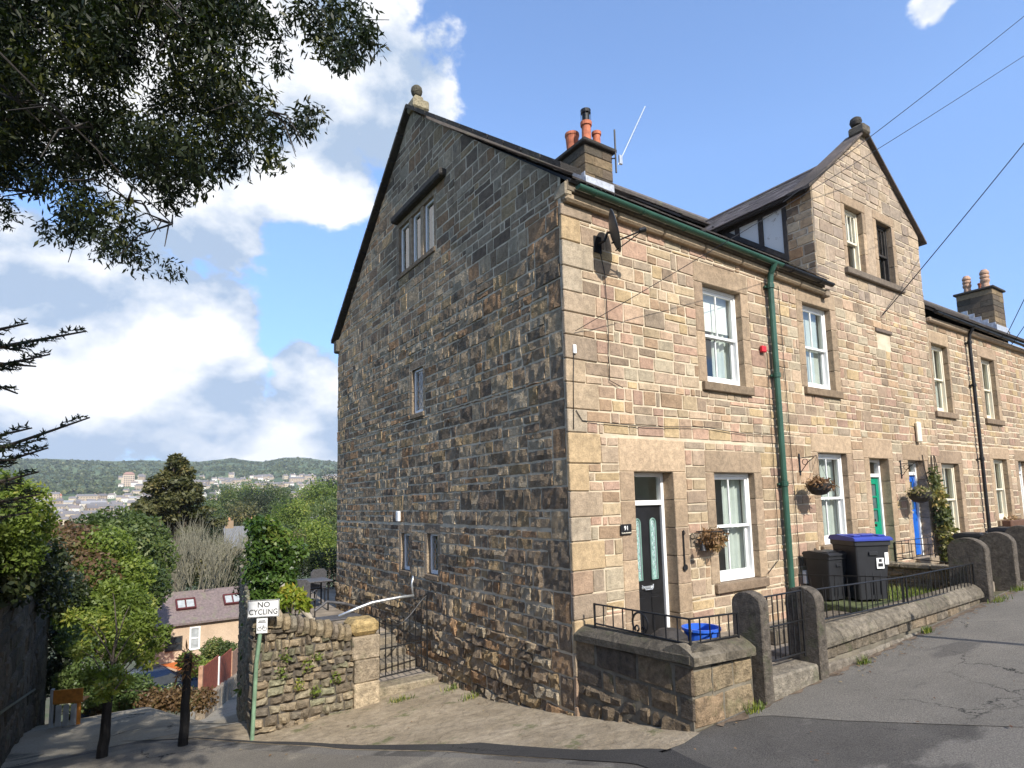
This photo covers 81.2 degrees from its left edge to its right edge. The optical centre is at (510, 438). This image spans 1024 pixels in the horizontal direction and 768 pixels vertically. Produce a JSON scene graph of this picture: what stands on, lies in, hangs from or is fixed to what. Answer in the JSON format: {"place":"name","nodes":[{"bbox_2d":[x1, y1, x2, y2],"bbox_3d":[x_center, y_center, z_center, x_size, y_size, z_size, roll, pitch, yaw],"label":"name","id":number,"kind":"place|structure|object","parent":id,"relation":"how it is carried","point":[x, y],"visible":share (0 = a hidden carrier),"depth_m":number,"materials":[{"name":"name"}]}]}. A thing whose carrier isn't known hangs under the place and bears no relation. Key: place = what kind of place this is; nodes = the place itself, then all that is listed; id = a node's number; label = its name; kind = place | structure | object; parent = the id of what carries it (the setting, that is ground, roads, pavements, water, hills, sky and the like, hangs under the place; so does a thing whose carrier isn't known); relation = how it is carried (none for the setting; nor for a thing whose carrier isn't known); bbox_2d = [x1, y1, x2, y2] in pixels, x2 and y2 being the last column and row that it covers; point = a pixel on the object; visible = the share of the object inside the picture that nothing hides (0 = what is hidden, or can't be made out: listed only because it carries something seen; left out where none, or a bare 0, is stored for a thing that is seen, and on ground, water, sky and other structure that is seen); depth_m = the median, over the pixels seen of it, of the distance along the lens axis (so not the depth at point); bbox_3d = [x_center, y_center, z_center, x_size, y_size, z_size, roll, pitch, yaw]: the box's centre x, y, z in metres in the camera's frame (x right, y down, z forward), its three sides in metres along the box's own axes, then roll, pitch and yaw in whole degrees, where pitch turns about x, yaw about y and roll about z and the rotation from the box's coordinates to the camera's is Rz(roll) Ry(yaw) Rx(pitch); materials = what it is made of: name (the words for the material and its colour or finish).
{"place":"outdoors","nodes":[
{"label":"outdoors","id":0,"kind":"place"},
{"bbox_2d":[60,575,175,705],"bbox_3d":[-6.134,3.402,9.339,1.730,2.256,3.952,3,-7,-34],"label":"shrub","id":1,"kind":"object","parent":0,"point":[113,678],"visible":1,"depth_m":9.94,"materials":[{"name":"green plant"}]},
{"bbox_2d":[1,707,244,767],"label":"lane","id":2,"kind":"structure","parent":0,"point":[39,743],"depth_m":9.64,"materials":[{"name":"grey asphalt"}]},
{"bbox_2d":[48,688,88,728],"bbox_3d":[-8.176,4.932,11.070,0.520,0.680,0.330,0,-6,-16],"label":"slatted seat","id":3,"kind":"object","parent":2,"relation":"on","point":[76,697],"visible":0.99,"depth_m":10.92,"materials":[{"name":"orange wood"}]},
{"bbox_2d":[118,693,238,733],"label":"path","id":4,"kind":"structure","parent":0,"point":[225,712],"depth_m":11.60,"materials":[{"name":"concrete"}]},
{"bbox_2d":[199,636,237,660],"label":"shrub","id":5,"kind":"object","parent":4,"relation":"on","point":[210,649],"visible":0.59,"depth_m":25.77,"materials":[{"name":"green plant"}]},
{"bbox_2d":[256,587,386,642],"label":"terrace paving","id":6,"kind":"structure","parent":0,"point":[323,611],"depth_m":14.99,"materials":[{"name":"stone"}]},
{"bbox_2d":[233,514,296,696],"bbox_3d":[-5.251,4.110,12.797,1.156,4.993,1.241,3,-7,-34],"label":"ivy clad trunk","id":7,"kind":"object","parent":6,"relation":"on","point":[268,539],"visible":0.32,"depth_m":12.70,"materials":[{"name":"green plant"}]},
{"bbox_2d":[245,535,309,609],"bbox_3d":[-4.988,3.147,13.173,1.333,2.015,1.438,-5,-7,28],"label":"shrub","id":8,"kind":"object","parent":6,"relation":"on","point":[290,560],"visible":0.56,"depth_m":12.89,"materials":[{"name":"green plant"}]},
{"bbox_2d":[232,548,336,595],"bbox_3d":[-5.216,4.060,18.889,6.594,1.374,0.834,3,-7,-34],"label":"hedge","id":9,"kind":"object","parent":6,"relation":"on","point":[308,564],"visible":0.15,"depth_m":18.31,"materials":[{"name":"green plant"}]},
{"bbox_2d":[269,582,313,615],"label":"shrub","id":10,"kind":"object","parent":6,"relation":"on","point":[287,594],"visible":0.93,"depth_m":11.19,"materials":[{"name":"green plant"}]},
{"bbox_2d":[314,600,361,621],"bbox_3d":[-3.591,3.642,12.352,0.978,0.640,0.500,3,-7,-34],"label":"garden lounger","id":11,"kind":"object","parent":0,"point":[333,617],"visible":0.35,"depth_m":12.29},
{"bbox_2d":[378,666,429,681],"bbox_3d":[-2.218,4.551,10.335,1.580,0.820,0.570,3,-7,-34],"label":"path landing","id":12,"kind":"object","parent":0,"point":[408,673],"visible":0.12,"depth_m":10.54,"materials":[{"name":"stone"}]},
{"bbox_2d":[146,681,698,759],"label":"stone paving","id":13,"kind":"structure","parent":0,"point":[452,720],"depth_m":7.86,"materials":[{"name":"beige stone"}]},
{"bbox_2d":[247,599,279,740],"bbox_3d":[-3.508,3.314,8.440,0.425,2.036,0.093,0,-6,-14],"label":"street sign","id":14,"kind":"object","parent":13,"relation":"on","point":[261,609],"visible":1,"depth_m":8.47,"materials":[{"name":"green metal"}]},
{"bbox_2d":[378,631,414,672],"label":"stone steps","id":15,"kind":"structure","parent":13,"relation":"on","point":[388,653],"depth_m":11.18,"materials":[{"name":"beige stone"}]},
{"bbox_2d":[380,673,438,697],"bbox_3d":[-1.796,4.401,10.062,1.130,0.640,0.360,3,-7,-34],"label":"threshold stone","id":16,"kind":"object","parent":13,"relation":"on","point":[393,686],"visible":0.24,"depth_m":9.99,"materials":[{"name":"beige stone"}]},
{"bbox_2d":[0,0,1023,461],"label":"sky","id":17,"kind":"structure","parent":0,"point":[741,99],"materials":[{"name":"blue"}]},
{"bbox_2d":[2,457,1023,767],"bbox_3d":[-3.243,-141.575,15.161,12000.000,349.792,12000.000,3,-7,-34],"label":"ground","id":18,"kind":"structure","parent":0,"point":[278,479],"depth_m":1425.68,"materials":[{"name":"green plant"}]},
{"bbox_2d":[0,540,49,767],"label":"retaining wall","id":19,"kind":"structure","parent":18,"relation":"on","point":[24,641],"depth_m":9.88,"materials":[{"name":"stone"}]},
{"bbox_2d":[0,537,93,700],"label":"ivy mass","id":20,"kind":"object","parent":19,"relation":"attached to","point":[48,582],"visible":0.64,"depth_m":11.25,"materials":[{"name":"green plant"}]},
{"bbox_2d":[42,519,125,722],"bbox_3d":[-12.501,5.824,16.535,4.580,7.140,2.531,-6,-8,36],"label":"shrub","id":21,"kind":"object","parent":18,"relation":"on","point":[68,535],"visible":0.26,"depth_m":16.18,"materials":[{"name":"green plant"}]},
{"bbox_2d":[50,525,161,714],"bbox_3d":[-10.764,5.579,15.883,2.529,6.498,4.025,3,-7,-34],"label":"shrub","id":22,"kind":"object","parent":18,"relation":"on","point":[98,603],"visible":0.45,"depth_m":16.32,"materials":[{"name":"green plant"}]},
{"bbox_2d":[50,622,181,719],"bbox_3d":[-9.135,5.347,13.908,1.222,2.519,3.333,-3,-6,15],"label":"shrub","id":23,"kind":"object","parent":18,"relation":"on","point":[69,675],"visible":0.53,"depth_m":12.98,"materials":[{"name":"green plant"}]},
{"bbox_2d":[59,505,181,689],"bbox_3d":[-15.024,6.948,22.574,4.642,8.896,6.518,3,-7,-34],"label":"shrub","id":24,"kind":"object","parent":18,"relation":"on","point":[154,542],"visible":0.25,"depth_m":23.50,"materials":[{"name":"green plant"}]},
{"bbox_2d":[81,664,197,717],"bbox_3d":[-14.507,9.874,23.484,1.820,1.456,4.230,-7,-9,44],"label":"parked car","id":25,"kind":"object","parent":18,"relation":"on","point":[163,675],"visible":0.09,"depth_m":23.53,"materials":[{"name":"blue paint"}]},
{"bbox_2d":[81,685,219,716],"bbox_3d":[-8.745,6.658,14.357,3.212,1.481,0.807,0,-6,-10],"label":"ground cover","id":26,"kind":"object","parent":18,"relation":"on","point":[171,702],"visible":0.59,"depth_m":14.34,"materials":[{"name":"brown plant"}]},
{"bbox_2d":[0,457,336,582],"bbox_3d":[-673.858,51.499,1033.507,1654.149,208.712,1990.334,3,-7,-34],"label":"hillside wood","id":27,"kind":"object","parent":18,"relation":"on","point":[80,477],"visible":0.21,"depth_m":1415.27,"materials":[{"name":"green plant"}]},
{"bbox_2d":[118,452,229,591],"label":"cedar tree","id":28,"kind":"object","parent":18,"relation":"on","point":[179,497],"visible":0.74,"depth_m":45.23,"materials":[{"name":"green plant"}]},
{"bbox_2d":[149,586,249,670],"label":"cottage","id":29,"kind":"structure","parent":18,"relation":"on","point":[197,618],"depth_m":30.15,"materials":[{"name":"paint"}]},
{"bbox_2d":[189,626,200,649],"bbox_3d":[-15.728,9.927,29.723,0.480,1.118,0.048,3,-8,-36],"label":"window","id":30,"kind":"structure","parent":29,"relation":"in","point":[194,634],"depth_m":29.72,"materials":[{"name":"white glass"}]},
{"bbox_2d":[158,511,251,594],"bbox_3d":[-17.899,8.627,32.824,7.880,9.324,8.764,-3,-6,17],"label":"bare tree","id":31,"kind":"object","parent":18,"relation":"on","point":[208,555],"visible":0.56,"depth_m":32.78,"materials":[{"name":"grey plant"}]},
{"bbox_2d":[179,539,241,589],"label":"slope tree","id":32,"kind":"object","parent":18,"relation":"on","point":[196,575],"visible":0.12,"depth_m":48.89,"materials":[{"name":"grey plant"}]},
{"bbox_2d":[195,672,236,719],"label":"kerb wall","id":33,"kind":"structure","parent":18,"relation":"on","point":[225,689],"depth_m":20.50,"materials":[{"name":"concrete"}]},
{"bbox_2d":[198,648,237,692],"bbox_3d":[-10.680,8.649,22.777,0.120,2.705,11.273,1,-6,-17],"label":"board fence","id":34,"kind":"object","parent":33,"relation":"on","point":[216,670],"visible":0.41,"depth_m":20.14,"materials":[{"name":"brown paint"}]},
{"bbox_2d":[205,482,251,518],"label":"slope tree","id":35,"kind":"object","parent":18,"relation":"on","point":[227,494],"visible":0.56,"depth_m":206.99,"materials":[{"name":"green plant"}]},
{"bbox_2d":[222,517,251,563],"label":"stone cottage","id":36,"kind":"structure","parent":18,"relation":"on","point":[231,525],"depth_m":61.95,"materials":[{"name":"stone"}]},
{"bbox_2d":[223,497,265,525],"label":"slope tree","id":37,"kind":"object","parent":18,"relation":"on","point":[240,513],"visible":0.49,"depth_m":148.30,"materials":[{"name":"green plant"}]},
{"bbox_2d":[238,486,275,516],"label":"slope tree","id":38,"kind":"object","parent":18,"relation":"on","point":[262,499],"visible":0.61,"depth_m":188.74,"materials":[{"name":"green plant"}]},
{"bbox_2d":[258,478,292,504],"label":"slope tree","id":39,"kind":"object","parent":18,"relation":"on","point":[279,491],"visible":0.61,"depth_m":258.92,"materials":[{"name":"green plant"}]},
{"bbox_2d":[270,498,318,572],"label":"slope tree","id":40,"kind":"object","parent":18,"relation":"on","point":[294,516],"visible":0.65,"depth_m":118.99,"materials":[{"name":"green plant"}]},
{"bbox_2d":[236,564,379,735],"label":"dry stone wall","id":41,"kind":"structure","parent":18,"relation":"on","point":[349,648],"depth_m":9.03,"materials":[{"name":"beige stone"}]},
{"bbox_2d":[274,647,341,698],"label":"creeper","id":42,"kind":"object","parent":41,"relation":"attached to","point":[310,666],"visible":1,"depth_m":8.85,"materials":[{"name":"green plant"}]},
{"bbox_2d":[373,593,427,677],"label":"iron gate","id":43,"kind":"structure","parent":41,"relation":"attached to","point":[403,645],"depth_m":10.31,"materials":[{"name":"black metal"}]},
{"bbox_2d":[293,475,336,517],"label":"slope tree","id":44,"kind":"object","parent":18,"relation":"on","point":[320,490],"visible":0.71,"depth_m":208.00,"materials":[{"name":"green plant"}]},
{"bbox_2d":[295,515,336,568],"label":"slope tree","id":45,"kind":"object","parent":18,"relation":"on","point":[317,538],"visible":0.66,"depth_m":84.37,"materials":[{"name":"green plant"}]},
{"bbox_2d":[304,495,336,578],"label":"slope tree","id":46,"kind":"object","parent":18,"relation":"on","point":[329,512],"visible":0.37,"depth_m":129.06,"materials":[{"name":"green plant"}]},
{"bbox_2d":[331,85,794,715],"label":"stone house","id":47,"kind":"structure","parent":18,"relation":"on","point":[475,297],"depth_m":9.31,"materials":[{"name":"brown stone"}]},
{"bbox_2d":[338,576,413,617],"bbox_3d":[-2.409,2.868,10.891,1.458,0.619,0.136,3,-7,-33],"label":"handrail","id":48,"kind":"object","parent":47,"relation":"attached to","point":[372,602],"visible":1,"depth_m":10.87,"materials":[{"name":"metal"}]},
{"bbox_2d":[402,219,420,271],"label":"window","id":49,"kind":"structure","parent":47,"relation":"in","point":[406,226],"depth_m":12.61,"materials":[{"name":"white paint"}]},
{"bbox_2d":[414,207,433,261],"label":"window","id":50,"kind":"structure","parent":47,"relation":"in","point":[432,212],"depth_m":12.07,"materials":[{"name":"white paint"}]},
{"bbox_2d":[593,209,646,253],"bbox_3d":[1.462,-2.804,8.110,0.523,0.572,0.581,3,-7,-34],"label":"satellite dish","id":51,"kind":"object","parent":47,"relation":"attached to","point":[613,232],"visible":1,"depth_m":8.02,"materials":[{"name":"grey metal"}]},
{"bbox_2d":[635,505,664,634],"bbox_3d":[1.931,1.910,8.480,0.662,1.906,0.104,3,-7,-34],"label":"door","id":52,"kind":"structure","parent":47,"relation":"in","point":[649,550],"depth_m":8.53,"materials":[{"name":"black paint"}]},
{"bbox_2d":[690,526,729,553],"bbox_3d":[2.934,1.486,8.731,0.653,0.418,0.377,3,-7,-34],"label":"hanging basket","id":53,"kind":"object","parent":47,"relation":"attached to","point":[713,540],"visible":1,"depth_m":8.67,"materials":[{"name":"black metal"}]},
{"bbox_2d":[702,287,739,385],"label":"window","id":54,"kind":"structure","parent":47,"relation":"in","point":[719,307],"depth_m":10.00,"materials":[{"name":"white paint"}]},
{"bbox_2d":[714,473,754,581],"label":"window","id":55,"kind":"structure","parent":47,"relation":"in","point":[736,560],"depth_m":9.73,"materials":[{"name":"white paint"}]},
{"bbox_2d":[575,56,1023,330],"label":"overhead wire","id":56,"kind":"object","parent":47,"relation":"attached to","point":[790,202],"visible":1,"depth_m":8.79,"materials":[{"name":"black metal"}]},
{"bbox_2d":[574,624,755,731],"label":"garden wall","id":57,"kind":"structure","parent":18,"relation":"on","point":[629,677],"depth_m":6.33,"materials":[{"name":"stone"}]},
{"bbox_2d":[593,603,739,645],"bbox_3d":[1.584,2.071,6.588,0.716,0.360,1.672,10,-13,-61],"label":"railing","id":58,"kind":"object","parent":57,"relation":"on","point":[643,628],"visible":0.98,"depth_m":6.48,"materials":[{"name":"black metal"}]},
{"bbox_2d":[732,590,774,705],"bbox_3d":[2.649,2.433,6.534,0.150,1.500,0.370,3,-7,-34],"label":"gatepost","id":59,"kind":"object","parent":18,"relation":"on","point":[750,607],"visible":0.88,"depth_m":6.43,"materials":[{"name":"stone"}]},
{"bbox_2d":[764,587,806,661],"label":"iron gate","id":60,"kind":"structure","parent":59,"relation":"attached to","point":[778,625],"depth_m":6.93,"materials":[{"name":"black metal"}]},
{"bbox_2d":[566,116,944,586],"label":"stone house","id":61,"kind":"structure","parent":18,"relation":"on","point":[845,245],"depth_m":12.21,"materials":[{"name":"beige stone"}]},
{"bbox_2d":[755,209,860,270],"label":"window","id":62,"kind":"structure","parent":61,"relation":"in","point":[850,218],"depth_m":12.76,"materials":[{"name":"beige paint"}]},
{"bbox_2d":[802,305,829,389],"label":"window","id":63,"kind":"structure","parent":61,"relation":"in","point":[817,365],"depth_m":11.57,"materials":[{"name":"white paint"}]},
{"bbox_2d":[798,454,838,494],"bbox_3d":[5.231,0.599,10.178,0.607,0.736,0.569,-1,-6,-2],"label":"hanging basket","id":64,"kind":"object","parent":61,"relation":"attached to","point":[821,486],"visible":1,"depth_m":10.06,"materials":[{"name":"black metal"}]},
{"bbox_2d":[818,453,846,544],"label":"window","id":65,"kind":"structure","parent":61,"relation":"in","point":[833,503],"depth_m":11.39,"materials":[{"name":"white glass"}]},
{"bbox_2d":[871,477,881,533],"bbox_3d":[7.352,1.731,12.097,0.672,1.886,0.115,3,-7,-34],"label":"door","id":66,"kind":"structure","parent":61,"relation":"in","point":[874,481],"depth_m":12.27,"materials":[{"name":"green paint"}]},
{"bbox_2d":[876,225,890,281],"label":"window","id":67,"kind":"structure","parent":61,"relation":"in","point":[881,232],"depth_m":13.47,"materials":[{"name":"black glass"}]},
{"bbox_2d":[909,476,920,554],"bbox_3d":[8.715,1.667,13.017,0.672,1.726,0.115,3,-7,-34],"label":"door","id":68,"kind":"structure","parent":61,"relation":"in","point":[914,507],"depth_m":13.14,"materials":[{"name":"blue paint"}]},
{"bbox_2d":[900,460,938,502],"bbox_3d":[8.372,0.867,12.242,0.658,0.892,0.651,3,-7,-34],"label":"hanging basket","id":69,"kind":"object","parent":61,"relation":"attached to","point":[918,494],"visible":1,"depth_m":12.11,"materials":[{"name":"green metal"}]},
{"bbox_2d":[922,455,959,564],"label":"climbing plant","id":70,"kind":"object","parent":61,"relation":"attached to","point":[942,516],"visible":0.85,"depth_m":12.93,"materials":[{"name":"green plant"}]},
{"bbox_2d":[772,659,818,700],"bbox_3d":[3.104,2.933,6.790,0.910,0.640,0.350,3,-7,-34],"label":"threshold stone","id":71,"kind":"object","parent":18,"relation":"on","point":[790,676],"visible":0.32,"depth_m":6.71,"materials":[{"name":"grey stone"}]},
{"bbox_2d":[785,585,828,679],"bbox_3d":[3.544,2.453,7.149,0.170,1.350,0.400,3,-7,-34],"label":"gatepost","id":72,"kind":"object","parent":18,"relation":"on","point":[815,627],"visible":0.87,"depth_m":7.05,"materials":[{"name":"stone"}]},
{"bbox_2d":[825,583,983,673],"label":"garden wall","id":73,"kind":"structure","parent":18,"relation":"on","point":[851,638],"depth_m":8.07,"materials":[{"name":"stone"}]},
{"bbox_2d":[798,574,904,612],"bbox_3d":[5.229,2.489,9.251,0.019,0.830,1.602,3,-7,-34],"label":"railing","id":74,"kind":"object","parent":73,"relation":"on","point":[847,586],"visible":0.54,"depth_m":9.23,"materials":[{"name":"black metal"}]},
{"bbox_2d":[816,563,975,619],"bbox_3d":[5.674,2.180,8.583,4.825,0.500,0.029,3,-7,-34],"label":"railing","id":75,"kind":"object","parent":73,"relation":"on","point":[881,580],"visible":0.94,"depth_m":8.50,"materials":[{"name":"black metal"}]},
{"bbox_2d":[887,561,949,590],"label":"garden wall","id":76,"kind":"structure","parent":18,"relation":"on","point":[898,569],"depth_m":10.86,"materials":[{"name":"stone"}]},
{"bbox_2d":[883,269,1023,539],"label":"stone house","id":77,"kind":"structure","parent":18,"relation":"on","point":[977,369],"depth_m":15.23,"materials":[{"name":"beige stone"}]},
{"bbox_2d":[883,464,959,533],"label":"window","id":78,"kind":"structure","parent":77,"relation":"in","point":[948,475],"depth_m":14.20,"materials":[{"name":"white glass"}]},
{"bbox_2d":[931,345,947,411],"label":"window","id":79,"kind":"structure","parent":77,"relation":"in","point":[937,359],"depth_m":14.49,"materials":[{"name":"beige paint"}]},
{"bbox_2d":[957,460,1007,519],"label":"window","id":80,"kind":"structure","parent":77,"relation":"in","point":[998,470],"depth_m":15.92,"materials":[{"name":"white glass"}]},
{"bbox_2d":[981,360,994,418],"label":"window","id":81,"kind":"structure","parent":77,"relation":"in","point":[987,387],"depth_m":16.12,"materials":[{"name":"beige paint"}]},
{"bbox_2d":[947,537,994,602],"bbox_3d":[7.723,2.330,10.038,0.190,1.320,0.550,3,-7,-34],"label":"gatepost","id":82,"kind":"object","parent":18,"relation":"on","point":[968,550],"visible":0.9,"depth_m":9.94,"materials":[{"name":"stone"}]},
{"bbox_2d":[979,532,1020,590],"bbox_3d":[8.761,2.308,10.710,0.180,1.260,0.510,3,-7,-34],"label":"gatepost","id":83,"kind":"object","parent":18,"relation":"on","point":[1002,546],"visible":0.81,"depth_m":10.60,"materials":[{"name":"stone"}]},
{"bbox_2d":[1004,525,1023,580],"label":"gatepost","id":84,"kind":"object","parent":18,"relation":"on","point":[1016,533],"visible":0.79,"depth_m":11.31,"materials":[{"name":"stone"}]},
{"bbox_2d":[9,620,1023,767],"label":"road","id":85,"kind":"structure","parent":0,"point":[771,741],"depth_m":5.16,"materials":[{"name":"grey asphalt"}]},
{"bbox_2d":[21,743,604,767],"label":"road patch","id":86,"kind":"object","parent":85,"relation":"on","point":[156,755],"visible":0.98,"depth_m":7.48,"materials":[{"name":"grey asphalt"}]},
{"bbox_2d":[96,696,112,758],"bbox_3d":[-5.474,3.922,8.038,0.181,1.111,0.144,3,-7,-34],"label":"timber post","id":87,"kind":"object","parent":86,"relation":"on","point":[104,740],"visible":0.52,"depth_m":8.01,"materials":[{"name":"black wood"}]},
{"bbox_2d":[177,653,191,746],"bbox_3d":[-4.545,3.733,8.319,0.154,1.437,0.139,3,-7,-34],"label":"timber post","id":88,"kind":"object","parent":86,"relation":"on","point":[183,736],"visible":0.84,"depth_m":8.29,"materials":[{"name":"black wood"}]},
{"bbox_2d":[170,640,201,691],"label":"dead plant","id":89,"kind":"object","parent":88,"relation":"attached to","point":[179,672],"visible":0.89,"depth_m":8.35,"materials":[{"name":"plant"}]},
{"bbox_2d":[139,737,710,767],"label":"road patch","id":90,"kind":"object","parent":85,"relation":"on","point":[657,758],"visible":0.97,"depth_m":5.99,"materials":[{"name":"grey asphalt"}]},
{"bbox_2d":[651,627,687,640],"bbox_3d":[1.848,2.480,6.942,0.440,0.550,0.433,3,-7,-34],"label":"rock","id":91,"kind":"object","parent":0,"point":[671,632],"visible":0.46,"depth_m":6.86,"materials":[{"name":"grey stone"}]},
{"bbox_2d":[772,656,787,663],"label":"front yard","id":92,"kind":"structure","parent":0,"point":[773,657],"depth_m":7.52,"materials":[{"name":"stone"}]},
{"bbox_2d":[681,623,720,640],"bbox_3d":[2.243,2.482,7.000,0.460,0.540,0.450,3,-7,-34],"label":"bucket","id":93,"kind":"object","parent":92,"relation":"on","point":[695,634],"visible":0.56,"depth_m":6.90,"materials":[{"name":"blue plastic"}]},
{"bbox_2d":[770,610,849,644],"bbox_3d":[4.277,2.724,8.658,2.000,0.200,0.300,3,-7,-34],"label":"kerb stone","id":94,"kind":"object","parent":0,"point":[829,613],"visible":0.1,"depth_m":8.12,"materials":[{"name":"grey stone"}]},
{"bbox_2d":[717,644,1023,726],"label":"pavement","id":95,"kind":"structure","parent":0,"point":[965,686],"depth_m":6.17,"materials":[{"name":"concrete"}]},
{"bbox_2d":[717,584,1023,725],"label":"dirt strip","id":96,"kind":"object","parent":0,"point":[743,716],"visible":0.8,"depth_m":7.62,"materials":[{"name":"brown soil"}]},
{"bbox_2d":[824,587,929,611],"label":"front yard","id":97,"kind":"structure","parent":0,"point":[841,605],"depth_m":9.51,"materials":[{"name":"green plant"}]},
{"bbox_2d":[802,549,846,599],"bbox_3d":[5.252,2.276,9.977,0.496,0.811,0.568,2,-7,-26],"label":"wheelie bin","id":98,"kind":"object","parent":97,"relation":"on","point":[825,562],"visible":0.68,"depth_m":9.81,"materials":[{"name":"black plastic"}]},
{"bbox_2d":[828,533,892,599],"bbox_3d":[5.811,2.128,9.937,0.657,1.074,0.753,-1,-6,-6],"label":"wheelie bin","id":99,"kind":"object","parent":97,"relation":"on","point":[867,554],"visible":0.73,"depth_m":9.64,"materials":[{"name":"black plastic"}]},
{"bbox_2d":[879,583,938,600],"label":"grass","id":100,"kind":"structure","parent":0,"point":[909,595],"depth_m":10.32,"materials":[{"name":"green plant"}]},
{"bbox_2d":[901,583,1023,651],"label":"pavement","id":101,"kind":"structure","parent":0,"point":[996,626],"depth_m":8.17,"materials":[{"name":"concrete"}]},
{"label":"bank","id":102,"kind":"structure","parent":0,"visible":0},
{"bbox_2d":[0,467,62,583],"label":"shrub","id":103,"kind":"object","parent":102,"relation":"on","point":[29,530],"visible":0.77,"depth_m":7.40,"materials":[{"name":"green plant"}]},
{"bbox_2d":[0,317,89,523],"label":"conifer","id":104,"kind":"object","parent":102,"relation":"on","point":[10,446],"visible":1,"depth_m":4.42,"materials":[{"name":"green plant"}]},
{"bbox_2d":[0,0,389,284],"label":"overhanging tree","id":105,"kind":"object","parent":102,"relation":"on","point":[94,38],"visible":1,"depth_m":2.94,"materials":[{"name":"green plant"}]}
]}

